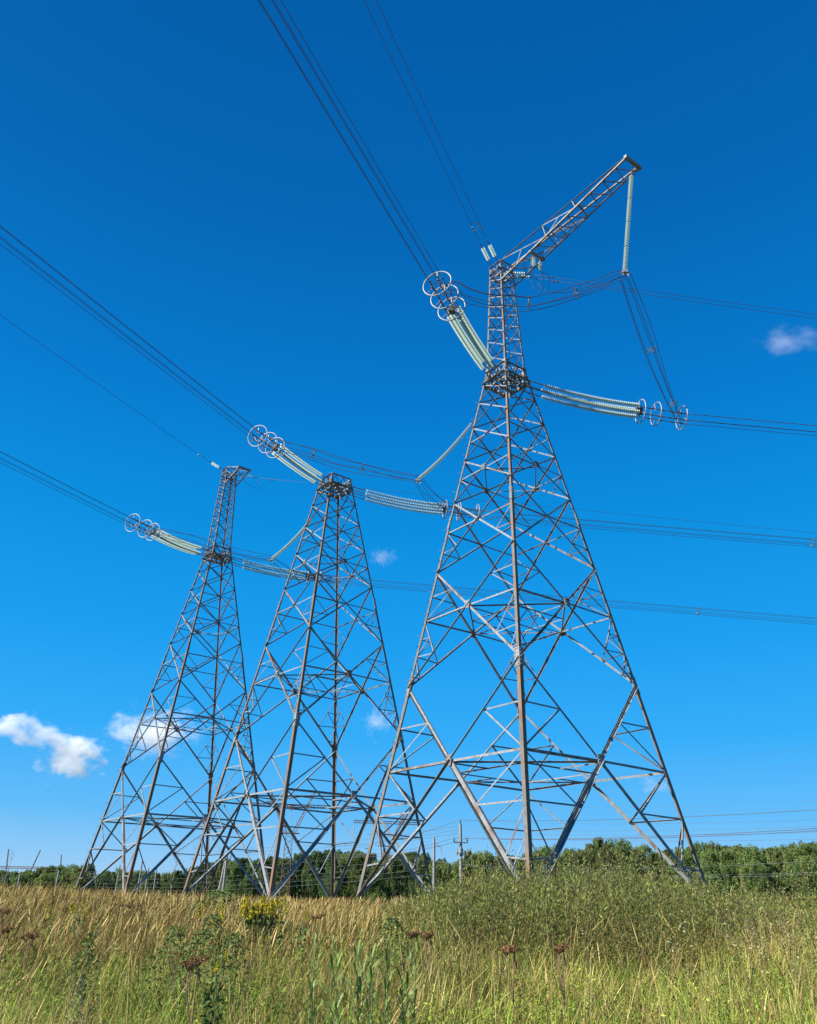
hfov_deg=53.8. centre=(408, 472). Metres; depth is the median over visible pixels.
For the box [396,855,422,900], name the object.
tree
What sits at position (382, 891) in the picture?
tree
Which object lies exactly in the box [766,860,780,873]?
tree
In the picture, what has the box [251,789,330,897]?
distant pylon
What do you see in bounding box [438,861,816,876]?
overhead wire
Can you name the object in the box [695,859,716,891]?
tree
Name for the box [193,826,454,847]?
overhead wire
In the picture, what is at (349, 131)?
conductor wire
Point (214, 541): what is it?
jumper wire
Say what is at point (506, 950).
dried umbel
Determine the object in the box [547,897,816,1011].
fluffy seed heads
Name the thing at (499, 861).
tree
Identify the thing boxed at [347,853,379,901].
tree
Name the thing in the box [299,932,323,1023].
willowy stalk
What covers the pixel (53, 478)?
conductor wire
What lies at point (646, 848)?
tree
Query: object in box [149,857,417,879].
overhead wire
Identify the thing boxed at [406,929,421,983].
dried umbel
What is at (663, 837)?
overhead wire
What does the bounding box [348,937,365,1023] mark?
willowy stalk
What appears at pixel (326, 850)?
overhead wire
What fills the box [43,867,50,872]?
tree
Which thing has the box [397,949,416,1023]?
willowy stalk
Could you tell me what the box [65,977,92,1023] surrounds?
shrub
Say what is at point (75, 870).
tree
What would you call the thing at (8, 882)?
tree
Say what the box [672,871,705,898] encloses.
bush
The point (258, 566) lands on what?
tension insulator set
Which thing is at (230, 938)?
shrub
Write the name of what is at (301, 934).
goldenrod
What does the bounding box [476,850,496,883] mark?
tree
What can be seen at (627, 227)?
jumper insulator string
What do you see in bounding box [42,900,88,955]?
goldenrod
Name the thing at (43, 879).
bush
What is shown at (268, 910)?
goldenrod
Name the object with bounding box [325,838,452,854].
overhead wire
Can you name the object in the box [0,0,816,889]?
sky
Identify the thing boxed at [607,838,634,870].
tree
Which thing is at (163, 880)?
tree
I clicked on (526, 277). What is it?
earth wire insulator
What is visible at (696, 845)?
tree
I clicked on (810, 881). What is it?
bush
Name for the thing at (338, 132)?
conductor wire
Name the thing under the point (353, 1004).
willowy stalk
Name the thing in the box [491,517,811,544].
conductor wire
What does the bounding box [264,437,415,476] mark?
jumper wire
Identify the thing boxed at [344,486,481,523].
tension insulator set
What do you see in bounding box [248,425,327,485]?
tension insulator set
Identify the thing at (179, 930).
shrub
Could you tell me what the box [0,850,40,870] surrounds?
portal pylon
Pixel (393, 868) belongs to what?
tree
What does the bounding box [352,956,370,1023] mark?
willowy stalk
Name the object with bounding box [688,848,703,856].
tree
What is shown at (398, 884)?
spruce tree
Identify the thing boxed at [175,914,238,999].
shrub
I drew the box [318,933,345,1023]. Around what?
willowy stalk
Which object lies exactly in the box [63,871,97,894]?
bush
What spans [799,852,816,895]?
tree
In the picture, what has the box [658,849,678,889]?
tree
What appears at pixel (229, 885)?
overhead wire
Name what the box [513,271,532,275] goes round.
earth wire insulator
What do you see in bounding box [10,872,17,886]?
tree
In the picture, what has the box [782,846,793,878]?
tree
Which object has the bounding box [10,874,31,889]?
bush
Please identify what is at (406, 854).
tree
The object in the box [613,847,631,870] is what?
tree
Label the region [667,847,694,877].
tree
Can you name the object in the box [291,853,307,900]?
tree
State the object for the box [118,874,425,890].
overhead wire
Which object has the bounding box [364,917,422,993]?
shrub
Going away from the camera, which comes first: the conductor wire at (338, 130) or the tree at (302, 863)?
the conductor wire at (338, 130)
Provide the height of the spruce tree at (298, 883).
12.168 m
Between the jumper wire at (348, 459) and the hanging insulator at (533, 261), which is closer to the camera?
the hanging insulator at (533, 261)
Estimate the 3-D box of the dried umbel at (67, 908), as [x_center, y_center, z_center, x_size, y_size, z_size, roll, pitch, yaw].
[-4.538,6.120,10.562,0.235,0.781,0.279,1,-28,0]
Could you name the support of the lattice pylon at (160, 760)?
on the ground
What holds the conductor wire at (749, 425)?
attached to the tension insulator set at (638, 410)
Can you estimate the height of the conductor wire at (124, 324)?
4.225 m
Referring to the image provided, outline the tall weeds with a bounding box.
[338,839,816,997]
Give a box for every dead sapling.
[1,847,13,883]
[168,849,183,892]
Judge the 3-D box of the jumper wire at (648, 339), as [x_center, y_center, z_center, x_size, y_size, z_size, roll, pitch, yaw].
[12.447,-6.307,40.971,0.029,2.076,9.995,-14,-32,25]
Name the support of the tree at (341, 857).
on the ground
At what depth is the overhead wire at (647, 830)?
257.14 m
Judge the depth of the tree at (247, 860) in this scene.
227.96 m
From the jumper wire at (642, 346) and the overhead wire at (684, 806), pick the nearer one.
the jumper wire at (642, 346)
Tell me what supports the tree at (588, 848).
on the ground
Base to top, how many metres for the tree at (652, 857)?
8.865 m
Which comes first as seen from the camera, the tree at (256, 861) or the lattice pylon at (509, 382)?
the lattice pylon at (509, 382)
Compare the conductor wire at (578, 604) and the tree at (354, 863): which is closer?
the conductor wire at (578, 604)
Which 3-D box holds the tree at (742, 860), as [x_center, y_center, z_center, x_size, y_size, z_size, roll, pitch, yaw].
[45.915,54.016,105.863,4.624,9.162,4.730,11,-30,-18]
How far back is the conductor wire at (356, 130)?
28.27 m
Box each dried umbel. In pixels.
[0,908,12,926]
[0,925,14,962]
[14,930,41,1006]
[58,906,77,917]
[120,903,136,914]
[182,954,207,1023]
[311,913,324,945]
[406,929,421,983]
[422,929,434,1006]
[501,944,520,1017]
[553,942,569,1022]
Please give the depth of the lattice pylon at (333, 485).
46.97 m
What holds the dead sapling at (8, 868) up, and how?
on the ground
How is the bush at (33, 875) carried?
on the ground
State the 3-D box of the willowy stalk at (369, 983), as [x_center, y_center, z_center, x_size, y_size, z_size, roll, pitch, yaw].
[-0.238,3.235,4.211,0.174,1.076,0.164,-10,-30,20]
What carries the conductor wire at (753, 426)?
attached to the tension insulator set at (638, 410)
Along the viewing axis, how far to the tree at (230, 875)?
198.96 m
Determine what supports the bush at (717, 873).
on the ground
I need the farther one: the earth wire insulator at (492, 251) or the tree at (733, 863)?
the tree at (733, 863)
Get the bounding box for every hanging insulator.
[532,255,535,265]
[538,259,541,269]
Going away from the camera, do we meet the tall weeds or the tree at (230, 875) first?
the tall weeds
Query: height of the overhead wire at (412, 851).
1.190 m
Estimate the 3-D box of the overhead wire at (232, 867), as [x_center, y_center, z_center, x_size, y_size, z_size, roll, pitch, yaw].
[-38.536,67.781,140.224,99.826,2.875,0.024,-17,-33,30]
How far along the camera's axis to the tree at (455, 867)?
114.62 m
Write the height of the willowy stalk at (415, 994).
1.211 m
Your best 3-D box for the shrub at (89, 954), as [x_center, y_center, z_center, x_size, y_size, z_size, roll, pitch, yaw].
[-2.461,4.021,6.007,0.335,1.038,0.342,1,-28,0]
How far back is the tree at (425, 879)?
208.06 m
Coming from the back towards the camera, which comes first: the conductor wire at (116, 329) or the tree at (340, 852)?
the tree at (340, 852)
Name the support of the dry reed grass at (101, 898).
on the ground
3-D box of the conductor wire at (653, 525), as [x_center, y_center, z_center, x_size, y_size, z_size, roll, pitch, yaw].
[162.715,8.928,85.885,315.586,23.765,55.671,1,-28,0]
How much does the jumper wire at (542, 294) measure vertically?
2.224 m
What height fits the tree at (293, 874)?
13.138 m
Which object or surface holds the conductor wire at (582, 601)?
attached to the tension insulator set at (258, 566)
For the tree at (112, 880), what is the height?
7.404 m
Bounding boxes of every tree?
[0,869,10,881]
[2,875,10,887]
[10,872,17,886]
[43,865,56,872]
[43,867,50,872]
[57,864,68,869]
[61,868,72,874]
[66,864,78,869]
[71,867,85,886]
[80,863,95,891]
[96,873,107,893]
[101,870,111,891]
[105,872,116,893]
[112,868,128,892]
[117,873,121,894]
[127,870,141,896]
[137,871,151,892]
[141,870,154,891]
[149,872,161,895]
[156,873,172,895]
[164,870,183,896]
[176,870,190,892]
[183,866,208,900]
[194,862,219,896]
[207,860,232,897]
[217,861,243,901]
[232,857,248,896]
[233,859,242,896]
[238,862,262,897]
[242,858,251,878]
[248,858,279,898]
[252,858,261,876]
[267,856,284,893]
[269,858,292,898]
[286,856,296,899]
[286,859,293,898]
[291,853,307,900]
[292,857,301,899]
[293,851,316,896]
[296,854,320,903]
[297,850,324,896]
[316,853,325,899]
[316,854,345,899]
[321,849,330,896]
[323,849,342,887]
[328,852,351,899]
[337,850,367,903]
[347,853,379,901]
[364,853,379,899]
[364,859,389,903]
[380,854,399,899]
[391,852,412,898]
[391,858,403,898]
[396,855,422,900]
[402,854,430,893]
[420,860,438,892]
[421,864,447,897]
[441,862,458,890]
[445,858,471,894]
[462,851,471,862]
[467,851,487,891]
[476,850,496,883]
[492,855,509,895]
[506,855,525,881]
[533,847,561,886]
[542,844,562,871]
[559,848,591,870]
[582,843,598,872]
[591,836,604,871]
[595,843,617,870]
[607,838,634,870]
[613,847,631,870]
[629,848,646,886]
[634,843,659,891]
[640,852,663,904]
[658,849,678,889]
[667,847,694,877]
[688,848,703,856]
[693,840,711,854]
[693,849,724,877]
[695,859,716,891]
[706,842,722,869]
[712,848,734,871]
[719,862,738,897]
[723,845,737,860]
[726,845,748,869]
[728,860,744,898]
[735,843,752,849]
[735,846,767,882]
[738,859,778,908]
[748,845,772,860]
[757,852,781,872]
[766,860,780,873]
[770,843,786,856]
[770,851,792,877]
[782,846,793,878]
[784,842,816,878]
[786,840,813,855]
[786,861,808,893]
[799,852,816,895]
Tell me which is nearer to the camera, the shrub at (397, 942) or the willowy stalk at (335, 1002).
the willowy stalk at (335, 1002)
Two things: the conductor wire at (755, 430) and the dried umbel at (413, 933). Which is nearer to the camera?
the dried umbel at (413, 933)
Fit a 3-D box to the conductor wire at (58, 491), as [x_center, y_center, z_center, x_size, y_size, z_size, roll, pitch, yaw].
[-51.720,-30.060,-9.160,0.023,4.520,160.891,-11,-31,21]
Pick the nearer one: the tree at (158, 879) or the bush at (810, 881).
the bush at (810, 881)
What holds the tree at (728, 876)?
on the ground
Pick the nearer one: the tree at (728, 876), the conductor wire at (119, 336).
the conductor wire at (119, 336)
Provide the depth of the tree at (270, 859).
215.82 m
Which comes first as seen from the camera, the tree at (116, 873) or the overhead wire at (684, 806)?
the tree at (116, 873)
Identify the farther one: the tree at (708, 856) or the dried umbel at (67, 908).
the tree at (708, 856)
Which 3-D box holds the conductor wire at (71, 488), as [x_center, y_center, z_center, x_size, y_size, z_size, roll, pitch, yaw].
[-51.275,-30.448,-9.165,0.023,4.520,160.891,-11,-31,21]
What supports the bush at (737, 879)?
on the ground
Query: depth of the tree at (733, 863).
107.89 m
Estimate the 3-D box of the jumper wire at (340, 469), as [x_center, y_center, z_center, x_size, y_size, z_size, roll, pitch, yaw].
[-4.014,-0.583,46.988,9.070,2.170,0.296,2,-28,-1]
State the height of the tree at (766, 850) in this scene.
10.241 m
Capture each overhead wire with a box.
[16,847,429,871]
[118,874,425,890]
[121,868,429,887]
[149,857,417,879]
[153,861,428,883]
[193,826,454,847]
[193,833,455,854]
[202,830,454,851]
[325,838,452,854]
[330,839,463,857]
[413,825,816,830]
[417,833,800,840]
[423,829,806,834]
[433,860,816,875]
[433,861,806,868]
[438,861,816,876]
[465,828,816,838]
[489,809,816,820]
[494,801,805,806]
[502,830,816,839]
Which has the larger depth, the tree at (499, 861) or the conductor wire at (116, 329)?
the tree at (499, 861)
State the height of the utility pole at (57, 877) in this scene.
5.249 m
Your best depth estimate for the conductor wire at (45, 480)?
50.51 m
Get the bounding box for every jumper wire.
[147,529,263,558]
[147,531,270,560]
[148,533,269,561]
[149,527,260,556]
[150,526,271,555]
[262,442,415,480]
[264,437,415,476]
[265,445,415,482]
[269,437,417,475]
[269,442,412,479]
[415,484,463,514]
[442,277,622,305]
[443,271,625,296]
[446,276,626,306]
[446,279,624,311]
[449,271,616,297]
[619,276,673,415]
[621,279,676,419]
[625,275,676,410]
[628,277,680,418]
[630,273,681,414]
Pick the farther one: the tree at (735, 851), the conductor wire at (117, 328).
the tree at (735, 851)
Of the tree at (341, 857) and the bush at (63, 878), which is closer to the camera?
the bush at (63, 878)
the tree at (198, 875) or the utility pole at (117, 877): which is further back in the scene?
the tree at (198, 875)
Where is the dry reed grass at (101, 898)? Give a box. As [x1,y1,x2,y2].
[0,874,816,1023]
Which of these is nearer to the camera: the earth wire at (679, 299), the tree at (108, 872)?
the earth wire at (679, 299)
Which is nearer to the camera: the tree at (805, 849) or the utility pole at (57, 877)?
the tree at (805, 849)
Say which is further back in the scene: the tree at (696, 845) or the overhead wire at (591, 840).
the overhead wire at (591, 840)
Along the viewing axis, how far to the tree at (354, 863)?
204.27 m
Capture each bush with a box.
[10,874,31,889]
[20,869,44,886]
[29,872,59,892]
[50,870,81,895]
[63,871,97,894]
[564,862,596,893]
[596,868,623,887]
[611,864,640,890]
[669,861,720,888]
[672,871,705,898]
[700,873,732,902]
[726,874,753,902]
[764,871,798,904]
[783,873,816,902]
[797,863,816,908]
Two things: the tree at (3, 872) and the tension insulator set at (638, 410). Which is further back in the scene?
the tree at (3, 872)
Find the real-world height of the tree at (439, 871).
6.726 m
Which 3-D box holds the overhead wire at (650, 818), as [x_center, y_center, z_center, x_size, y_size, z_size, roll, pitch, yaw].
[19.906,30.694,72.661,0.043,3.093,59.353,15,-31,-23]
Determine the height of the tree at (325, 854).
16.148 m
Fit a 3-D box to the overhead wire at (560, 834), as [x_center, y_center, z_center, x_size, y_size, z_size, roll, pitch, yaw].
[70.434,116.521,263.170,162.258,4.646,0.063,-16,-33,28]
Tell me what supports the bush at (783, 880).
on the ground
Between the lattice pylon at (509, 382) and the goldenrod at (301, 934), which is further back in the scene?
the lattice pylon at (509, 382)
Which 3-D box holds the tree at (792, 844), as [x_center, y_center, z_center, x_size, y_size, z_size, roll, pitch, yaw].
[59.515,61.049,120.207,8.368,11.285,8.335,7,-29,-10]
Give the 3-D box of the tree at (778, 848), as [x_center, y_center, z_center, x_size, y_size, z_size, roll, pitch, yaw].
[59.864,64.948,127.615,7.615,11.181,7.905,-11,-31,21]
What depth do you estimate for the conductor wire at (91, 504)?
53.20 m
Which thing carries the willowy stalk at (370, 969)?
on the ground
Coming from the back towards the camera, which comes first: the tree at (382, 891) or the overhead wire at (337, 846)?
the tree at (382, 891)
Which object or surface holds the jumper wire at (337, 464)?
attached to the jumper insulator string at (429, 469)
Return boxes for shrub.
[54,933,103,1023]
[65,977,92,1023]
[131,925,203,1022]
[138,928,244,1023]
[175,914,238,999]
[176,889,243,930]
[193,932,264,1023]
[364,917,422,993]
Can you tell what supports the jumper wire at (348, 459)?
attached to the tension insulator set at (296, 464)
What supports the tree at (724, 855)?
on the ground
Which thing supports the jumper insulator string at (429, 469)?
hanging from the lattice pylon at (509, 382)
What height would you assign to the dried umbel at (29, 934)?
0.954 m
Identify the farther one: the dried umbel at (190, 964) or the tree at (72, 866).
the tree at (72, 866)
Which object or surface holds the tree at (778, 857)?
on the ground
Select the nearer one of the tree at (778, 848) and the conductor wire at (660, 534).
the conductor wire at (660, 534)
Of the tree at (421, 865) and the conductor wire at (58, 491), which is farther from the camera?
the tree at (421, 865)
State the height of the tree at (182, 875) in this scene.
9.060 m
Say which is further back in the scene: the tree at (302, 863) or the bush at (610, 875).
the tree at (302, 863)
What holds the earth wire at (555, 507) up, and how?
attached to the earth wire insulator
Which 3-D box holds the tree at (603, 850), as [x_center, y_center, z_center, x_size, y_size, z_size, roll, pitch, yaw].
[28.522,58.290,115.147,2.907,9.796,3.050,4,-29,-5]
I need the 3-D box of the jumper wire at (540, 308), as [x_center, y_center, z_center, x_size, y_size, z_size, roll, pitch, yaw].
[5.859,-8.164,36.596,8.429,2.443,0.089,4,-29,-4]
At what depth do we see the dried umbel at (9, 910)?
10.03 m
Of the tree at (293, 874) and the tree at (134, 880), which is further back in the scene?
the tree at (293, 874)
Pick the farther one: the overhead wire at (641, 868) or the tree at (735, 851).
the tree at (735, 851)
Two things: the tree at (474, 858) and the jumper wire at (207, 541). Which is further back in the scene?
the tree at (474, 858)
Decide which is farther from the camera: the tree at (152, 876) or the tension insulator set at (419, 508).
the tree at (152, 876)
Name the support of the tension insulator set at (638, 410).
attached to the lattice pylon at (509, 382)
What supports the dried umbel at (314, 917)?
on the ground
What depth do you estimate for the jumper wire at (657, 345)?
40.05 m
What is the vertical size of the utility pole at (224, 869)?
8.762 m
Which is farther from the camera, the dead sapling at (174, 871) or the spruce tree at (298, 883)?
the spruce tree at (298, 883)
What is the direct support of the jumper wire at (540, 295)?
hanging from the jumper insulator string at (627, 227)
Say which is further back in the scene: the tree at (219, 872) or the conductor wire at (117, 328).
the tree at (219, 872)
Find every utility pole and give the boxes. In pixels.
[54,870,59,888]
[115,865,120,890]
[137,862,142,893]
[218,852,230,893]
[433,838,440,887]
[453,820,467,892]
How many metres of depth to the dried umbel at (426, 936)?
6.89 m
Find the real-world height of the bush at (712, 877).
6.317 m
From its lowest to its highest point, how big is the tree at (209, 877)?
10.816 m
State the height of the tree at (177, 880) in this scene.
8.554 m
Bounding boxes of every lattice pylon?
[75,466,267,897]
[182,472,433,899]
[355,154,709,903]
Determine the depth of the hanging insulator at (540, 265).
43.95 m
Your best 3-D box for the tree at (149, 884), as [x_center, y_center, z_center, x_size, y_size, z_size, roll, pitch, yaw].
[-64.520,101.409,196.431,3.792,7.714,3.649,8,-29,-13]
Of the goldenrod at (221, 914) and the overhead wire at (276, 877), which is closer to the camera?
the goldenrod at (221, 914)
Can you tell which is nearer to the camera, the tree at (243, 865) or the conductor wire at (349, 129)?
the conductor wire at (349, 129)
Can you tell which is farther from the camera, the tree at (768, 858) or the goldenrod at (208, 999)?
the tree at (768, 858)
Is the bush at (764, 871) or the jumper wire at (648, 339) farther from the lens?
the bush at (764, 871)
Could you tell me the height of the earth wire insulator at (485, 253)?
0.250 m
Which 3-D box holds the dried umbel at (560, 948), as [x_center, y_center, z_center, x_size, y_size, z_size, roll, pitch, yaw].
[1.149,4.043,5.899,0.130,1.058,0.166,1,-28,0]
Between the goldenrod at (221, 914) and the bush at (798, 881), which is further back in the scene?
the bush at (798, 881)
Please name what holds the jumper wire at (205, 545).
attached to the jumper insulator string at (287, 545)
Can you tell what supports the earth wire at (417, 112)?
attached to the earth wire insulator at (485, 253)
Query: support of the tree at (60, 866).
on the ground
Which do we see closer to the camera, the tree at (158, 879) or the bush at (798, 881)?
the bush at (798, 881)
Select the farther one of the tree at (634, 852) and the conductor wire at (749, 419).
the tree at (634, 852)
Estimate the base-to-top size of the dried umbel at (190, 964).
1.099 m
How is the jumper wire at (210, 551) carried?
attached to the tension insulator set at (180, 545)
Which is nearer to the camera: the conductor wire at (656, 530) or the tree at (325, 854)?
the conductor wire at (656, 530)
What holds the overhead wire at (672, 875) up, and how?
attached to the utility pole at (461, 851)
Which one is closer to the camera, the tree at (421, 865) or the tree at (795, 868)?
the tree at (795, 868)
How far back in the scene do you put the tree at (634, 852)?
119.79 m
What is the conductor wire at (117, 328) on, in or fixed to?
attached to the tension insulator set at (296, 464)
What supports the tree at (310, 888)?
on the ground
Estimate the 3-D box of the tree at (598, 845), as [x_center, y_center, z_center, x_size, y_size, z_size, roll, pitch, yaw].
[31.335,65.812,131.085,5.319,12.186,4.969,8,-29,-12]
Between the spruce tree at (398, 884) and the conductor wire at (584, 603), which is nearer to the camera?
the conductor wire at (584, 603)
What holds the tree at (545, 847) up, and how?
on the ground
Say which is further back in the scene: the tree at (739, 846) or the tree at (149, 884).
the tree at (149, 884)
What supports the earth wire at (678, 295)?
attached to the earth wire insulator at (519, 273)
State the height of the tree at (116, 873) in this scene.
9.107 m
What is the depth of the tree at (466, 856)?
134.19 m
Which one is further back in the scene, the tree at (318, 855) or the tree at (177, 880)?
the tree at (318, 855)
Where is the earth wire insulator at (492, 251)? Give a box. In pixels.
[487,240,496,260]
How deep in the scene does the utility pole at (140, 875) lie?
158.61 m
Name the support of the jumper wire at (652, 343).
hanging from the jumper insulator string at (627, 227)
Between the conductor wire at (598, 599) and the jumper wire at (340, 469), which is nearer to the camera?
the jumper wire at (340, 469)
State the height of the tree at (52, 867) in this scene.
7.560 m
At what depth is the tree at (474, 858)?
115.00 m
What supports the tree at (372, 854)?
on the ground
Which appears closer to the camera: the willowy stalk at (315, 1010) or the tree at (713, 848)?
the willowy stalk at (315, 1010)
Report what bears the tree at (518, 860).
on the ground
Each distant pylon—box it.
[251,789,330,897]
[353,813,420,903]
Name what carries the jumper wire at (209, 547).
attached to the jumper insulator string at (287, 545)
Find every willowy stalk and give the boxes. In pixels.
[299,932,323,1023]
[304,954,324,1023]
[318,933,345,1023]
[325,946,345,1023]
[329,965,349,1023]
[343,922,368,1023]
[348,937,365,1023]
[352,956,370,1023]
[360,971,378,1023]
[361,939,380,1023]
[377,952,393,1023]
[378,925,398,1023]
[395,966,413,1023]
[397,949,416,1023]
[403,939,422,1023]
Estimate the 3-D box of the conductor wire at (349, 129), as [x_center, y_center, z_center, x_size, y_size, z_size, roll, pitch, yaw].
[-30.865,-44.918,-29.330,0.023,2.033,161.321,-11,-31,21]
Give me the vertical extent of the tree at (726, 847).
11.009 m
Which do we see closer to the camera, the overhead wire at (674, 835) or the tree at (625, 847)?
the overhead wire at (674, 835)
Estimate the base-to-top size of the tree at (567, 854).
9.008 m
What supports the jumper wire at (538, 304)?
attached to the tension insulator set at (482, 356)
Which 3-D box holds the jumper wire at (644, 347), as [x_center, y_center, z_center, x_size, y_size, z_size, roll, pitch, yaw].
[12.249,-5.908,40.764,0.104,2.054,10.138,-14,-32,25]
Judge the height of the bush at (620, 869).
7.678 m
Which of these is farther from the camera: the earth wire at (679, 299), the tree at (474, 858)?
the tree at (474, 858)
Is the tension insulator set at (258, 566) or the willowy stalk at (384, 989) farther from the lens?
the tension insulator set at (258, 566)
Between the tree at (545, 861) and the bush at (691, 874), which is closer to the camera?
the bush at (691, 874)
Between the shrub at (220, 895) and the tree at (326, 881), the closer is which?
the shrub at (220, 895)
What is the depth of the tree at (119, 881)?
197.86 m
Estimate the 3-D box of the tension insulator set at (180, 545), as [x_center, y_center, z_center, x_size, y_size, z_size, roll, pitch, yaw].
[-17.764,5.119,60.401,1.370,2.054,9.168,-11,-31,21]
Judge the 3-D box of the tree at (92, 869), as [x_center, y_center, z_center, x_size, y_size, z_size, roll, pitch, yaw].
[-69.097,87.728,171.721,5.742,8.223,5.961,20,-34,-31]
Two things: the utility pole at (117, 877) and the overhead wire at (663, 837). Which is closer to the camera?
the overhead wire at (663, 837)
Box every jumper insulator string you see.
[268,513,315,562]
[415,390,496,483]
[620,168,633,275]
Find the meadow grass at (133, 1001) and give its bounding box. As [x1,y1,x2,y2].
[0,881,816,1023]
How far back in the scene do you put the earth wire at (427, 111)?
37.59 m
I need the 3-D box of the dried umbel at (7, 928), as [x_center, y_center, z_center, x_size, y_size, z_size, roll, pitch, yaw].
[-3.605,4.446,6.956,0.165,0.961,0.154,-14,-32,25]
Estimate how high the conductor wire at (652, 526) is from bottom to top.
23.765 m
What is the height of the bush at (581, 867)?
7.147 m
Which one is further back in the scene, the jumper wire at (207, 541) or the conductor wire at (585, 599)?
the conductor wire at (585, 599)
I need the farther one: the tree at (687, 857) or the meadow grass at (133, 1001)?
the tree at (687, 857)
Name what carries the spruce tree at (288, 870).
on the ground
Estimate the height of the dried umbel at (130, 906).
0.795 m
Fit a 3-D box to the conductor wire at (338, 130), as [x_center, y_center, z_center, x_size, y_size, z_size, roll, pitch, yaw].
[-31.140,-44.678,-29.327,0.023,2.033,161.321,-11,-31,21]
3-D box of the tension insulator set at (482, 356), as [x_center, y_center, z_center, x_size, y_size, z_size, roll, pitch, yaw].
[2.854,-6.551,38.587,1.370,1.525,8.736,-11,-31,21]
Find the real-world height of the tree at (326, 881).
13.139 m
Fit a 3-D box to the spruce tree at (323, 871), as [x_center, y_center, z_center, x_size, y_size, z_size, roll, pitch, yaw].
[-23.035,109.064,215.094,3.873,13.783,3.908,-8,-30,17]
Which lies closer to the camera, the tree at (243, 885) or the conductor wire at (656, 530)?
the conductor wire at (656, 530)
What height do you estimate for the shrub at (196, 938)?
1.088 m
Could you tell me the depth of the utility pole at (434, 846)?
112.67 m
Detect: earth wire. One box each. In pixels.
[2,316,206,459]
[264,478,811,532]
[364,1,479,241]
[376,0,486,238]
[533,274,816,314]
[538,278,815,318]
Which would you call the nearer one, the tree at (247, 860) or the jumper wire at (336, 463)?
the jumper wire at (336, 463)
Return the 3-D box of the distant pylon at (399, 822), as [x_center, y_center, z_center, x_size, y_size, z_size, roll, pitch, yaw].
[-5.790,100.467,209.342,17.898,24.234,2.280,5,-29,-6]
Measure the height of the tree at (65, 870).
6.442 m
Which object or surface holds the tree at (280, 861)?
on the ground
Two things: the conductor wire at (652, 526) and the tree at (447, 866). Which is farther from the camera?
the tree at (447, 866)
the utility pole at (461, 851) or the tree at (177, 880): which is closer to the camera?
the utility pole at (461, 851)
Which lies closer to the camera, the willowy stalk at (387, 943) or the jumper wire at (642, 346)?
the willowy stalk at (387, 943)
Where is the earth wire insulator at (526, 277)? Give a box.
[510,274,537,278]
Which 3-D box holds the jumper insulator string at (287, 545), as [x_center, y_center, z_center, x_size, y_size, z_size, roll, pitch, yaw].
[-7.688,4.067,56.599,0.395,2.743,7.574,22,-34,-33]
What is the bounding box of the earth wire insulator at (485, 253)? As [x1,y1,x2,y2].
[480,243,491,265]
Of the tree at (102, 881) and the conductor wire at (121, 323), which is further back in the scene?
the tree at (102, 881)
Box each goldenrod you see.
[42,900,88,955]
[195,901,225,946]
[199,950,227,1023]
[239,896,287,954]
[275,911,308,973]
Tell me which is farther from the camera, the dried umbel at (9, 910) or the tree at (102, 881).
the tree at (102, 881)
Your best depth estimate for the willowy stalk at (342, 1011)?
4.47 m
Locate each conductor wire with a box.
[0,225,256,429]
[0,236,256,436]
[0,238,249,432]
[0,244,250,437]
[0,451,128,516]
[0,462,117,520]
[1,458,124,519]
[2,228,254,428]
[2,453,131,518]
[53,485,129,523]
[258,0,429,282]
[259,0,427,277]
[271,0,437,280]
[273,0,433,271]
[281,1,440,274]
[342,584,816,624]
[343,578,812,618]
[349,581,808,620]
[349,583,811,622]
[359,578,813,617]
[483,511,810,539]
[484,510,808,538]
[486,515,816,543]
[487,519,809,546]
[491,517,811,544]
[689,424,815,435]
[690,420,811,431]
[691,414,814,425]
[691,420,815,431]
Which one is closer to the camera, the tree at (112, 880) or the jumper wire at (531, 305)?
the jumper wire at (531, 305)
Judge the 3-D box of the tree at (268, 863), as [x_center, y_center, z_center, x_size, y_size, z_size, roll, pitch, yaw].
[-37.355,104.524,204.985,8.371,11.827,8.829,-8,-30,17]
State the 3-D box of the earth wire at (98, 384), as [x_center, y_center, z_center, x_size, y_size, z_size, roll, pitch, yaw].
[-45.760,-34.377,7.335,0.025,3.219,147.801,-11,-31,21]
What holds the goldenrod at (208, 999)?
on the ground
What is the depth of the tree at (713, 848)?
127.16 m
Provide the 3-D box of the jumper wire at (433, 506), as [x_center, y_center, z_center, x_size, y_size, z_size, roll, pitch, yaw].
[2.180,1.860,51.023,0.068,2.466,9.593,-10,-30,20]
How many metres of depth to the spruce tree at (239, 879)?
207.71 m
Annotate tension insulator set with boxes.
[125,514,210,555]
[226,555,340,587]
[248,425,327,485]
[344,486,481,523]
[423,271,500,380]
[516,381,689,429]
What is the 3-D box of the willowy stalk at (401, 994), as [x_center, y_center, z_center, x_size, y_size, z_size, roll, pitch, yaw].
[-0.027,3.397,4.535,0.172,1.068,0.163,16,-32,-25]

